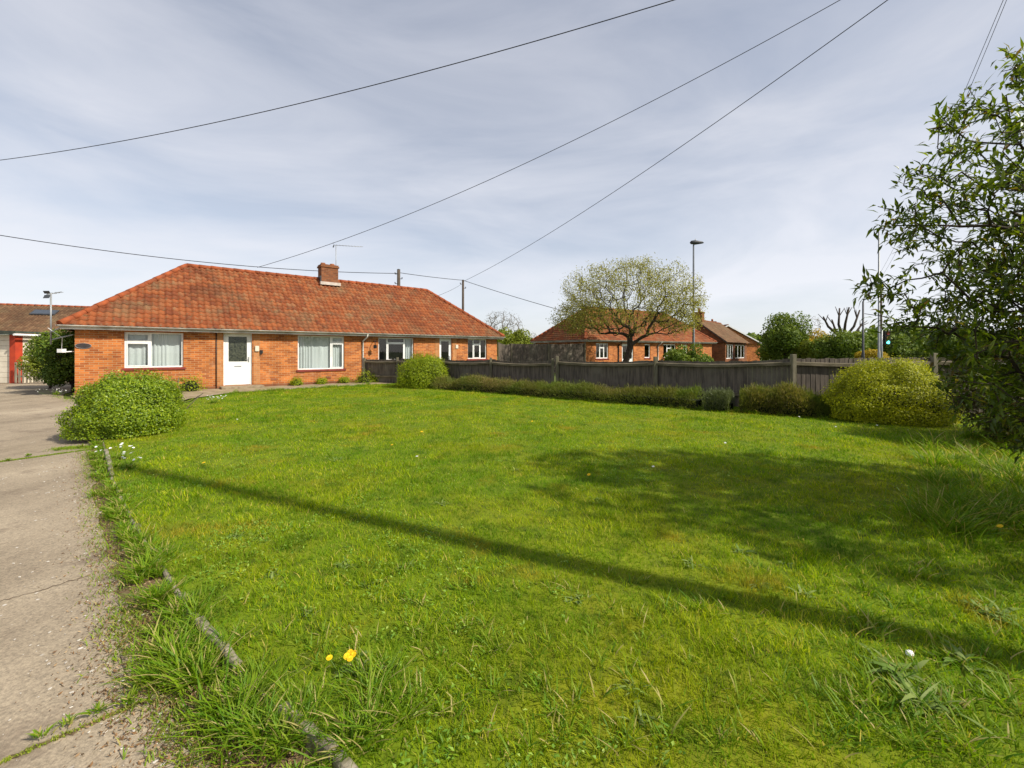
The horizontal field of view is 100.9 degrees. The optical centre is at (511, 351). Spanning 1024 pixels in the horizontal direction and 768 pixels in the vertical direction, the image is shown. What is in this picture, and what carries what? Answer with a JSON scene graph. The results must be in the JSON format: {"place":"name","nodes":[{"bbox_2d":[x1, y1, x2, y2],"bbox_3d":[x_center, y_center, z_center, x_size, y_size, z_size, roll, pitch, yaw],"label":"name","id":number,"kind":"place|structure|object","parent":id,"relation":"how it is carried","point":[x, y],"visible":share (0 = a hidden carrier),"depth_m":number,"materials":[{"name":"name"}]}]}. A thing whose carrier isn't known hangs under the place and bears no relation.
{"place":"outdoors","nodes":[
{"label":"outdoors","id":0,"kind":"place"},
{"bbox_2d":[0,303,89,334],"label":"roof","id":1,"kind":"structure","parent":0,"point":[26,317],"depth_m":34.18,"materials":[{"name":"tile"}]},
{"bbox_2d":[0,382,211,767],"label":"driveway","id":2,"kind":"structure","parent":0,"point":[26,616],"depth_m":2.46,"materials":[{"name":"concrete"}]},
{"bbox_2d":[0,330,48,382],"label":"garage","id":3,"kind":"structure","parent":2,"relation":"on","point":[12,343],"depth_m":19.80,"materials":[{"name":"brick"}]},
{"bbox_2d":[0,335,8,382],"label":"garage door","id":4,"kind":"structure","parent":3,"relation":"in","point":[4,345],"depth_m":19.80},
{"bbox_2d":[15,361,41,382],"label":"picket gate","id":5,"kind":"structure","parent":2,"relation":"on","point":[19,376],"depth_m":19.50,"materials":[{"name":"white wood"}]},
{"bbox_2d":[15,330,69,388],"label":"garden bush","id":6,"kind":"object","parent":2,"relation":"on","point":[32,369],"visible":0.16,"depth_m":16.43,"materials":[{"name":"green plant"}]},
{"bbox_2d":[0,416,142,763],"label":"driveway joint","id":7,"kind":"object","parent":2,"relation":"on","point":[35,746],"visible":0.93,"depth_m":1.65,"materials":[{"name":"soil"}]},
{"bbox_2d":[2,451,230,765],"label":"stone chips","id":8,"kind":"object","parent":2,"relation":"on","point":[153,762],"visible":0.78,"depth_m":1.97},
{"bbox_2d":[0,396,252,767],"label":"moss","id":9,"kind":"object","parent":2,"relation":"on","point":[172,725],"visible":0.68,"depth_m":1.97,"materials":[{"name":"green moss"}]},
{"bbox_2d":[15,450,306,767],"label":"dead leaves","id":10,"kind":"object","parent":2,"relation":"on","point":[156,741],"visible":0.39,"depth_m":1.84,"materials":[{"name":"plant"}]},
{"bbox_2d":[87,447,321,767],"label":"verge","id":11,"kind":"structure","parent":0,"point":[125,591],"depth_m":2.33,"materials":[{"name":"plant"}]},
{"bbox_2d":[104,449,110,460],"bbox_3d":[-5.649,1.478,5.900,0.903,0.103,0.057,0,0,44],"label":"edging stone","id":12,"kind":"object","parent":11,"relation":"on","point":[106,451],"visible":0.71,"depth_m":5.86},
{"bbox_2d":[107,460,113,476],"bbox_3d":[-4.988,1.478,5.250,0.903,0.103,0.058,0,0,45],"label":"edging stone","id":13,"kind":"object","parent":11,"relation":"on","point":[109,471],"visible":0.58,"depth_m":5.21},
{"bbox_2d":[132,521,148,545],"bbox_3d":[-2.983,1.488,3.403,0.656,0.084,0.058,0,0,40],"label":"edging stone","id":14,"kind":"object","parent":11,"relation":"on","point":[136,524],"visible":0.21,"depth_m":3.48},
{"bbox_2d":[148,547,170,581],"bbox_3d":[-2.468,1.490,2.960,0.656,0.081,0.056,0,0,40],"label":"edging stone","id":15,"kind":"object","parent":11,"relation":"on","point":[166,574],"visible":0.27,"depth_m":2.77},
{"bbox_2d":[167,576,200,620],"bbox_3d":[-1.954,1.488,2.511,0.661,0.084,0.058,0,0,42],"label":"edging stone","id":16,"kind":"object","parent":11,"relation":"on","point":[178,590],"visible":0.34,"depth_m":2.54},
{"bbox_2d":[194,616,242,674],"bbox_3d":[-1.474,1.479,2.116,0.534,0.102,0.058,0,0,37],"label":"edging stone","id":17,"kind":"object","parent":11,"relation":"on","point":[210,631],"visible":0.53,"depth_m":2.08,"materials":[{"name":"stone"}]},
{"bbox_2d":[236,669,276,710],"bbox_3d":[-1.100,1.490,1.837,0.352,0.081,0.057,0,0,35],"label":"edging stone","id":18,"kind":"object","parent":11,"relation":"on","point":[257,691],"visible":0.16,"depth_m":1.79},
{"bbox_2d":[278,701,338,763],"bbox_3d":[-0.790,1.478,1.624,0.352,0.103,0.058,0,0,34],"label":"edging stone","id":19,"kind":"object","parent":11,"relation":"on","point":[319,744],"visible":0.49,"depth_m":1.57,"materials":[{"name":"stone"}]},
{"bbox_2d":[332,750,357,767],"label":"edging stone","id":20,"kind":"object","parent":11,"relation":"on","point":[344,763],"visible":0.77,"depth_m":1.47,"materials":[{"name":"stone"}]},
{"bbox_2d":[72,382,389,400],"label":"path","id":21,"kind":"structure","parent":0,"point":[195,394],"depth_m":15.97,"materials":[{"name":"concrete"}]},
{"bbox_2d":[170,372,206,390],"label":"shrub","id":22,"kind":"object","parent":21,"relation":"on","point":[191,385],"depth_m":15.28,"materials":[{"name":"plant"}]},
{"bbox_2d":[287,373,303,385],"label":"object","id":23,"kind":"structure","parent":21,"relation":"on","point":[296,382],"depth_m":17.80,"materials":[{"name":"plant"}]},
{"bbox_2d":[315,377,327,383],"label":"shrub","id":24,"kind":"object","parent":21,"relation":"on","point":[321,381],"depth_m":18.47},
{"bbox_2d":[335,376,351,382],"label":"shrub","id":25,"kind":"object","parent":21,"relation":"on","point":[343,380],"depth_m":19.08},
{"bbox_2d":[353,368,373,382],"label":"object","id":26,"kind":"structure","parent":21,"relation":"on","point":[363,378],"depth_m":19.32,"materials":[{"name":"plant"}]},
{"bbox_2d":[63,356,929,400],"bbox_3d":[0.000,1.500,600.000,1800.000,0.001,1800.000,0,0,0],"label":"ground","id":27,"kind":"structure","parent":0,"point":[69,395],"depth_m":14.69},
{"bbox_2d":[22,328,74,392],"bbox_3d":[-15.931,0.229,15.330,1.961,2.762,2.169,0,0,-24],"label":"conifer shrub","id":28,"kind":"object","parent":27,"relation":"on","point":[59,369],"visible":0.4,"depth_m":14.72,"materials":[{"name":"green plant"}]},
{"bbox_2d":[55,263,505,394],"bbox_3d":[-9.496,-1.510,21.742,18.350,6.020,7.080,0,0,-40],"label":"bungalow","id":29,"kind":"object","parent":27,"relation":"on","point":[222,328],"visible":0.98,"depth_m":17.89,"materials":[{"name":"brick"}]},
{"bbox_2d":[48,328,74,352],"bbox_3d":[-14.733,-0.354,13.799,0.214,0.804,0.624,0,0,32],"label":"security light","id":30,"kind":"object","parent":29,"relation":"attached to","point":[61,350],"visible":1,"depth_m":13.77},
{"bbox_2d":[50,327,72,339],"bbox_3d":[-14.704,-0.583,13.856,0.884,0.452,0.359,0,0,26],"label":"aerial bracket","id":31,"kind":"object","parent":29,"relation":"attached to","point":[59,337],"visible":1,"depth_m":13.89,"materials":[{"name":"grey metal"}]},
{"bbox_2d":[43,291,62,343],"bbox_3d":[-15.157,-1.119,13.976,0.348,1.785,0.458,0,0,0],"label":"tv aerial","id":32,"kind":"object","parent":31,"relation":"attached to","point":[47,293],"visible":1,"depth_m":13.88,"materials":[{"name":"grey metal"}]},
{"bbox_2d":[122,332,185,370],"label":"window","id":33,"kind":"structure","parent":29,"relation":"in","point":[142,350],"depth_m":15.26,"materials":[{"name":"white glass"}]},
{"bbox_2d":[223,333,251,385],"bbox_3d":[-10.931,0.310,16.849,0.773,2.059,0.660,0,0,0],"label":"door","id":34,"kind":"structure","parent":29,"relation":"in","point":[237,347],"depth_m":16.83,"materials":[{"name":"white plastic"}]},
{"bbox_2d":[296,335,345,371],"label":"window","id":35,"kind":"structure","parent":29,"relation":"in","point":[322,353],"depth_m":18.95,"materials":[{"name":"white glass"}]},
{"bbox_2d":[378,338,412,359],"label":"window","id":36,"kind":"structure","parent":29,"relation":"in","point":[387,342],"depth_m":21.06,"materials":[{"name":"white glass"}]},
{"bbox_2d":[439,338,450,359],"bbox_3d":[-3.633,0.329,22.930,0.761,2.062,0.104,0,0,-40],"label":"door","id":37,"kind":"structure","parent":29,"relation":"in","point":[440,339],"depth_m":23.09,"materials":[{"name":"white plastic"}]},
{"bbox_2d":[467,339,487,359],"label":"window","id":38,"kind":"structure","parent":29,"relation":"in","point":[473,358],"depth_m":24.35,"materials":[{"name":"white plastic"}]},
{"bbox_2d":[395,269,402,285],"bbox_3d":[-8.977,-2.361,33.497,0.615,8.322,0.339,0,0,21],"label":"telegraph pole","id":39,"kind":"object","parent":27,"relation":"on","point":[398,277],"visible":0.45,"depth_m":33.39,"materials":[{"name":"brown wood"}]},
{"bbox_2d":[0,235,396,273],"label":"overhead cable","id":40,"kind":"object","parent":39,"relation":"attached to","point":[181,259],"visible":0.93,"depth_m":27.91,"materials":[{"name":"rubber"}]},
{"bbox_2d":[363,357,553,389],"bbox_3d":[-2.687,0.920,17.236,10.196,1.360,0.481,0,0,34],"label":"timber fence","id":41,"kind":"object","parent":27,"relation":"on","point":[385,371],"visible":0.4,"depth_m":16.19,"materials":[{"name":"grey wood"}]},
{"bbox_2d":[460,280,465,309],"bbox_3d":[-4.463,-2.362,38.500,0.580,8.325,0.247,0,0,0],"label":"telegraph pole","id":42,"kind":"object","parent":27,"relation":"on","point":[463,294],"visible":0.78,"depth_m":38.41,"materials":[{"name":"brown wood"}]},
{"bbox_2d":[466,281,577,314],"bbox_3d":[0.898,-4.579,36.250,11.641,3.833,0.038,0,0,23],"label":"overhead cable","id":43,"kind":"object","parent":42,"relation":"attached to","point":[516,297],"visible":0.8,"depth_m":36.44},
{"bbox_2d":[463,0,887,281],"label":"overhead cable","id":44,"kind":"object","parent":42,"relation":"attached to","point":[712,124],"visible":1,"depth_m":17.09,"materials":[{"name":"rubber"}]},
{"bbox_2d":[486,308,524,332],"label":"bare tree","id":45,"kind":"object","parent":27,"relation":"on","point":[503,325],"visible":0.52,"depth_m":61.34,"materials":[{"name":"brown plant"}]},
{"bbox_2d":[497,326,532,355],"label":"lime tree","id":46,"kind":"object","parent":27,"relation":"on","point":[517,337],"visible":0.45,"depth_m":47.03,"materials":[{"name":"green plant"}]},
{"bbox_2d":[498,342,585,372],"bbox_3d":[2.072,0.485,29.166,6.905,2.230,0.670,0,0,-25],"label":"timber fence","id":47,"kind":"object","parent":27,"relation":"on","point":[530,352],"visible":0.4,"depth_m":29.08,"materials":[{"name":"grey wood"}]},
{"bbox_2d":[530,308,717,361],"bbox_3d":[10.513,-1.148,38.242,17.100,5.296,6.900,0,0,-34],"label":"bungalow","id":48,"kind":"object","parent":27,"relation":"on","point":[606,348],"visible":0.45,"depth_m":34.71,"materials":[{"name":"brick"}]},
{"bbox_2d":[595,343,608,359],"bbox_3d":[6.859,0.009,32.211,1.448,1.252,0.165,0,0,-34],"label":"window","id":49,"kind":"structure","parent":48,"relation":"in","point":[599,358],"depth_m":32.28,"materials":[{"name":"white plastic"}]},
{"bbox_2d":[622,344,632,361],"bbox_3d":[9.197,0.377,33.821,1.342,1.947,0.060,0,0,-34],"label":"door","id":50,"kind":"structure","parent":48,"relation":"in","point":[631,359],"depth_m":33.76,"materials":[{"name":"white plastic"}]},
{"bbox_2d":[548,252,711,361],"bbox_3d":[7.259,-2.303,27.008,10.234,7.634,7.910,0,0,0],"label":"spring tree","id":51,"kind":"object","parent":27,"relation":"on","point":[584,303],"visible":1,"depth_m":26.14,"materials":[{"name":"green plant"}]},
{"bbox_2d":[660,347,686,360],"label":"evergreen bush","id":52,"kind":"object","parent":27,"relation":"on","point":[670,353],"visible":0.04,"depth_m":29.32,"materials":[{"name":"green plant"}]},
{"bbox_2d":[664,343,713,361],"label":"evergreen bush","id":53,"kind":"object","parent":27,"relation":"on","point":[676,355],"visible":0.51,"depth_m":26.12,"materials":[{"name":"green plant"}]},
{"bbox_2d":[690,239,703,349],"bbox_3d":[12.242,-2.876,28.000,0.921,9.151,0.312,0,0,0],"label":"street lamp","id":54,"kind":"object","parent":27,"relation":"on","point":[695,242],"visible":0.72,"depth_m":27.95,"materials":[{"name":"metal"}]},
{"bbox_2d":[691,309,749,361],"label":"bungalow","id":55,"kind":"object","parent":27,"relation":"on","point":[730,345],"visible":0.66,"depth_m":43.86,"materials":[{"name":"brick"}]},
{"bbox_2d":[726,344,732,358],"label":"window","id":56,"kind":"structure","parent":55,"relation":"in","point":[726,344],"depth_m":43.27,"materials":[{"name":"white plastic"}]},
{"bbox_2d":[735,345,743,357],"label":"window","id":57,"kind":"structure","parent":55,"relation":"in","point":[735,345],"depth_m":46.27,"materials":[{"name":"white plastic"}]},
{"bbox_2d":[711,319,760,360],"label":"bungalow","id":58,"kind":"object","parent":27,"relation":"on","point":[752,347],"visible":0.09,"depth_m":59.93,"materials":[{"name":"brick"}]},
{"bbox_2d":[754,339,780,360],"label":"hedge bush","id":59,"kind":"object","parent":27,"relation":"on","point":[763,355],"visible":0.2,"depth_m":49.81,"materials":[{"name":"green plant"}]},
{"bbox_2d":[528,322,1021,356],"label":"distant trees","id":60,"kind":"object","parent":27,"relation":"on","point":[873,338],"visible":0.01,"depth_m":115.82,"materials":[{"name":"plant"}]},
{"bbox_2d":[756,311,812,359],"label":"round tree","id":61,"kind":"object","parent":27,"relation":"on","point":[783,337],"visible":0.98,"depth_m":41.24,"materials":[{"name":"green plant"}]},
{"bbox_2d":[556,353,1023,412],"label":"timber fence","id":62,"kind":"object","parent":27,"relation":"on","point":[810,373],"visible":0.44,"depth_m":11.21,"materials":[{"name":"grey wood"}]},
{"bbox_2d":[790,339,823,358],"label":"hedge bush","id":63,"kind":"object","parent":27,"relation":"on","point":[802,351],"visible":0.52,"depth_m":39.65,"materials":[{"name":"green plant"}]},
{"bbox_2d":[807,328,829,342],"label":"hedge bush","id":64,"kind":"object","parent":27,"relation":"on","point":[812,338],"visible":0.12,"depth_m":52.03,"materials":[{"name":"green plant"}]},
{"bbox_2d":[807,328,870,358],"bbox_3d":[29.541,-0.268,38.161,4.210,3.762,4.468,0,0,-41],"label":"round tree","id":65,"kind":"object","parent":27,"relation":"on","point":[844,344],"visible":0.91,"depth_m":37.41,"materials":[{"name":"green plant"}]},
{"bbox_2d":[818,306,867,334],"bbox_3d":[30.369,-1.227,38.913,5.219,5.854,1.254,0,0,0],"label":"pollard tree","id":66,"kind":"object","parent":27,"relation":"on","point":[845,322],"visible":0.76,"depth_m":38.94,"materials":[{"name":"brown plant"}]},
{"bbox_2d":[861,297,866,357],"bbox_3d":[27.523,-1.305,33.000,0.416,6.010,0.185,0,0,0],"label":"street lamp","id":67,"kind":"object","parent":27,"relation":"on","point":[863,354],"visible":0.79,"depth_m":32.96,"materials":[{"name":"metal"}]},
{"bbox_2d":[854,348,889,357],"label":"forsythia bush","id":68,"kind":"object","parent":27,"relation":"on","point":[870,353],"visible":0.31,"depth_m":33.61,"materials":[{"name":"yellow plant"}]},
{"bbox_2d":[877,227,883,357],"bbox_3d":[23.599,-3.207,27.000,0.472,9.814,0.148,0,0,0],"label":"street lamp","id":69,"kind":"object","parent":27,"relation":"on","point":[878,354],"visible":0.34,"depth_m":26.96,"materials":[{"name":"grey metal"}]},
{"bbox_2d":[880,285,883,340],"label":"telegraph pole","id":70,"kind":"object","parent":27,"relation":"on","point":[880,315],"visible":0.19,"depth_m":41.93,"materials":[{"name":"grey wood"}]},
{"bbox_2d":[881,329,890,357],"bbox_3d":[26.489,0.050,29.929,0.620,3.300,0.362,0,0,0],"label":"traffic light","id":71,"kind":"object","parent":27,"relation":"on","point":[884,336],"visible":0.78,"depth_m":29.93,"materials":[{"name":"grey metal"}]},
{"bbox_2d":[880,333,925,357],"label":"hedge bush","id":72,"kind":"object","parent":27,"relation":"on","point":[899,349],"visible":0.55,"depth_m":35.17,"materials":[{"name":"green plant"}]},
{"bbox_2d":[927,329,1007,357],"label":"hedge bush","id":73,"kind":"object","parent":27,"relation":"on","point":[947,352],"visible":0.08,"depth_m":33.57,"materials":[{"name":"green plant"}]},
{"bbox_3d":[13.000,-4.675,10.200,0.640,12.950,0.304,0,0,0],"label":"telegraph pole","id":74,"kind":"object","parent":27,"relation":"on","visible":0},
{"bbox_2d":[2,0,673,159],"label":"overhead cable","id":75,"kind":"object","parent":74,"relation":"attached to","point":[370,85],"visible":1,"depth_m":14.66,"materials":[{"name":"rubber"}]},
{"bbox_2d":[257,0,839,267],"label":"overhead cable","id":76,"kind":"object","parent":74,"relation":"attached to","point":[583,135],"visible":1,"depth_m":14.06,"materials":[{"name":"rubber"}]},
{"bbox_2d":[884,1,1002,265],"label":"overhead cable","id":77,"kind":"object","parent":74,"relation":"attached to","point":[961,98],"visible":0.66,"depth_m":15.33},
{"bbox_2d":[884,0,1006,272],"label":"overhead cable","id":78,"kind":"object","parent":74,"relation":"attached to","point":[971,84],"visible":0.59,"depth_m":15.47,"materials":[{"name":"rubber"}]},
{"bbox_2d":[0,0,1023,337],"label":"sky","id":79,"kind":"structure","parent":0,"point":[778,192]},
{"bbox_2d":[103,383,1023,767],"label":"lawn","id":80,"kind":"structure","parent":0,"point":[596,606],"depth_m":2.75,"materials":[{"name":"plant"}]},
{"bbox_2d":[95,443,133,459],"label":"white flower clump","id":81,"kind":"object","parent":80,"relation":"on","point":[116,449],"visible":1,"depth_m":5.64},
{"bbox_2d":[54,367,188,440],"bbox_3d":[-6.808,0.869,7.564,1.658,1.223,1.890,0,0,0],"label":"clipped bush","id":82,"kind":"object","parent":80,"relation":"on","point":[126,405],"visible":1,"depth_m":7.08,"materials":[{"name":"plant"}]},
{"bbox_2d":[123,461,136,469],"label":"flower leaves","id":83,"kind":"object","parent":80,"relation":"on","point":[128,466],"visible":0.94,"depth_m":5.22,"materials":[{"name":"green plant"}]},
{"bbox_2d":[122,451,141,469],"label":"white flower clump","id":84,"kind":"object","parent":80,"relation":"on","point":[130,459],"visible":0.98,"depth_m":5.21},
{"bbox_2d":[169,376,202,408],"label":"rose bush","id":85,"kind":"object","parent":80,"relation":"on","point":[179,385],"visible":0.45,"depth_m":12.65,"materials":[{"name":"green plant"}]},
{"bbox_2d":[258,569,279,579],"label":"broadleaf weed","id":86,"kind":"object","parent":80,"relation":"on","point":[272,574],"visible":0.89,"depth_m":2.72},
{"bbox_2d":[290,608,324,623],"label":"broadleaf weed","id":87,"kind":"object","parent":80,"relation":"on","point":[306,613],"visible":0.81,"depth_m":2.32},
{"bbox_2d":[326,649,356,674],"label":"dandelion clump","id":88,"kind":"object","parent":80,"relation":"on","point":[348,657],"visible":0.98,"depth_m":1.89,"materials":[{"name":"plant"}]},
{"bbox_2d":[332,556,354,571],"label":"broadleaf weed","id":89,"kind":"object","parent":80,"relation":"on","point":[345,564],"visible":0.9,"depth_m":2.84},
{"bbox_2d":[333,651,370,681],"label":"broadleaf weed","id":90,"kind":"object","parent":80,"relation":"on","point":[345,670],"visible":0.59,"depth_m":1.91,"materials":[{"name":"plant"}]},
{"bbox_2d":[352,581,376,588],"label":"broadleaf weed","id":91,"kind":"object","parent":80,"relation":"on","point":[365,585],"visible":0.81,"depth_m":2.60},
{"bbox_2d":[395,352,450,387],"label":"clipped bush","id":92,"kind":"object","parent":80,"relation":"on","point":[421,373],"visible":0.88,"depth_m":16.54,"materials":[{"name":"plant"}]},
{"bbox_2d":[1,382,1023,767],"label":"long grass","id":93,"kind":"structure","parent":80,"relation":"on","point":[239,702],"depth_m":1.89,"materials":[{"name":"plant"}]},
{"bbox_2d":[430,373,705,408],"bbox_3d":[0.958,1.115,13.718,9.860,0.748,1.228,0,0,38],"label":"hedge","id":94,"kind":"object","parent":80,"relation":"on","point":[625,395],"visible":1,"depth_m":12.66,"materials":[{"name":"plant"}]},
{"bbox_2d":[565,594,593,605],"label":"broadleaf weed","id":95,"kind":"object","parent":80,"relation":"on","point":[577,596],"visible":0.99,"depth_m":2.46,"materials":[{"name":"plant"}]},
{"bbox_2d":[613,678,648,703],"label":"broadleaf weed","id":96,"kind":"object","parent":80,"relation":"on","point":[632,683],"visible":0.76,"depth_m":1.81,"materials":[{"name":"plant"}]},
{"bbox_2d":[618,703,656,727],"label":"broadleaf weed","id":97,"kind":"object","parent":80,"relation":"on","point":[641,718],"visible":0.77,"depth_m":1.66,"materials":[{"name":"plant"}]},
{"bbox_2d":[682,555,709,568],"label":"broadleaf weed","id":98,"kind":"object","parent":80,"relation":"on","point":[688,562],"visible":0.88,"depth_m":2.87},
{"bbox_2d":[700,385,735,410],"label":"lavender plant","id":99,"kind":"object","parent":80,"relation":"on","point":[716,396],"visible":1,"depth_m":10.28,"materials":[{"name":"plant"}]},
{"bbox_2d":[731,544,756,556],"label":"broadleaf weed","id":100,"kind":"object","parent":80,"relation":"on","point":[738,549],"visible":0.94,"depth_m":3.04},
{"bbox_2d":[749,577,770,589],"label":"broadleaf weed","id":101,"kind":"object","parent":80,"relation":"on","point":[760,585],"visible":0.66,"depth_m":2.59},
{"bbox_2d":[738,379,838,418],"bbox_3d":[6.381,1.041,9.835,2.019,0.905,1.318,0,0,30],"label":"hedge","id":102,"kind":"object","parent":80,"relation":"on","point":[803,402],"visible":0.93,"depth_m":9.62,"materials":[{"name":"plant"}]},
{"bbox_2d":[780,560,802,568],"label":"broadleaf weed","id":103,"kind":"object","parent":80,"relation":"on","point":[790,564],"visible":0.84,"depth_m":2.85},
{"bbox_2d":[785,584,816,598],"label":"broadleaf weed","id":104,"kind":"object","parent":80,"relation":"on","point":[805,593],"visible":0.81,"depth_m":2.52,"materials":[{"name":"plant"}]},
{"bbox_2d":[856,641,929,693],"bbox_3d":[1.710,1.421,1.893,0.308,0.059,0.320,0,0,-43],"label":"broadleaf weed","id":105,"kind":"object","parent":80,"relation":"on","point":[921,664],"visible":0.79,"depth_m":1.89,"materials":[{"name":"plant"}]},
{"bbox_2d":[817,355,970,425],"bbox_3d":[8.014,0.756,8.979,2.672,1.448,2.111,0,0,0],"label":"clipped bush","id":106,"kind":"object","parent":80,"relation":"on","point":[882,391],"visible":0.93,"depth_m":8.47,"materials":[{"name":"leaf"},{"name":"twig wood"}]},
{"bbox_2d":[847,37,1023,462],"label":"garden shrub","id":107,"kind":"object","parent":80,"relation":"on","point":[973,352],"visible":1,"depth_m":3.77,"materials":[{"name":"green plant"}]},
{"bbox_2d":[875,676,1002,741],"bbox_3d":[1.684,1.409,1.724,0.297,0.084,0.333,0,0,13],"label":"broadleaf weed","id":108,"kind":"object","parent":80,"relation":"on","point":[936,704],"visible":0.73,"depth_m":1.71,"materials":[{"name":"plant"}]},
{"bbox_2d":[923,636,1002,680],"bbox_3d":[2.063,1.424,1.959,0.238,0.054,0.272,0,0,0],"label":"broadleaf weed","id":109,"kind":"object","parent":80,"relation":"on","point":[958,652],"visible":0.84,"depth_m":1.95,"materials":[{"name":"plant"}]},
{"bbox_2d":[934,332,1023,443],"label":"undergrowth shrub","id":110,"kind":"object","parent":80,"relation":"on","point":[974,403],"visible":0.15,"depth_m":6.71,"materials":[{"name":"green plant"}]},
{"bbox_2d":[956,596,1023,629],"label":"broadleaf weed","id":111,"kind":"object","parent":80,"relation":"on","point":[997,612],"visible":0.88,"depth_m":2.31,"materials":[{"name":"plant"}]},
{"bbox_2d":[802,314,823,336],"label":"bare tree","id":112,"kind":"object","parent":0,"point":[814,324],"visible":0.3,"depth_m":70.89,"materials":[{"name":"green plant"}]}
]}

